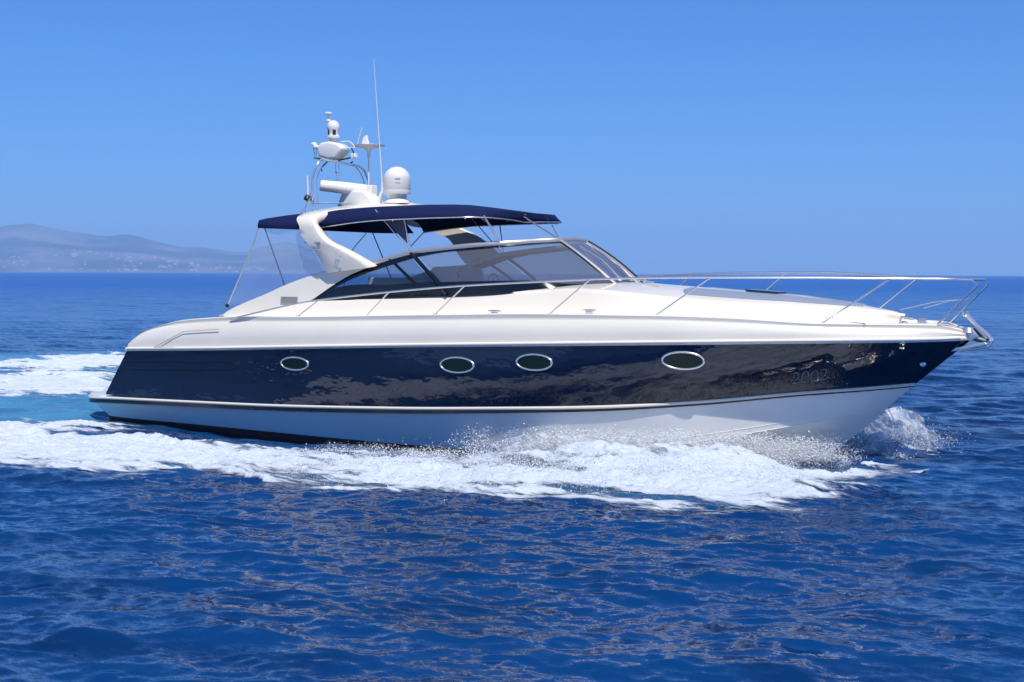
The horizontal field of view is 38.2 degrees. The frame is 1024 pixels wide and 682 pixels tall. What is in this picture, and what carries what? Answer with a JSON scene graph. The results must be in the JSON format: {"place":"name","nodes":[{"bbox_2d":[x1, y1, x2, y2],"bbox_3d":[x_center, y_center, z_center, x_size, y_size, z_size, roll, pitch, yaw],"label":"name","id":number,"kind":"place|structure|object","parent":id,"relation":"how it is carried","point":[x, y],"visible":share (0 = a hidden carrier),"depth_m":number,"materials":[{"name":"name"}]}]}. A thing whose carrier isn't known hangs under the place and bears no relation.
{"place":"outdoors","nodes":[
{"label":"outdoors","id":0,"kind":"place"},
{"bbox_2d":[0,223,324,272],"bbox_3d":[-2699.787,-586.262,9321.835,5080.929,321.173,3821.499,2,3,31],"label":"hills","id":1,"kind":"structure","parent":0,"point":[24,241],"depth_m":8449.62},
{"bbox_2d":[0,272,1023,681],"bbox_3d":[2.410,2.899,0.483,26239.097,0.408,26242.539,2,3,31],"label":"sea","id":2,"kind":"structure","parent":0,"point":[184,572],"depth_m":14.61,"materials":[{"name":"liquid"}]},
{"bbox_2d":[0,351,935,511],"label":"wake foam","id":3,"kind":"object","parent":2,"relation":"on","point":[33,442],"visible":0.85,"depth_m":21.29,"materials":[{"name":"white"}]},
{"bbox_2d":[88,58,993,458],"bbox_3d":[-0.245,-1.368,25.898,16.996,7.448,4.299,2,3,31],"label":"motor yacht","id":4,"kind":"object","parent":2,"relation":"on","point":[438,356],"visible":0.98,"depth_m":23.98,"materials":[{"name":"blue"}]},
{"bbox_2d":[218,416,975,500],"bbox_3d":[2.128,1.618,22.030,13.217,0.818,6.893,0,3,-13],"label":"bow spray","id":5,"kind":"object","parent":2,"relation":"on","point":[785,451],"visible":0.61,"depth_m":22.29,"materials":[{"name":"white liquid"}]},
{"bbox_2d":[513,407,924,453],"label":"spray sheets","id":6,"kind":"object","parent":2,"relation":"on","point":[874,424],"visible":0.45,"depth_m":23.37,"materials":[{"name":"white liquid"}]},
{"bbox_2d":[0,0,1023,275],"label":"sky","id":7,"kind":"structure","parent":0,"point":[886,137],"materials":[{"name":"blue"}]}
]}

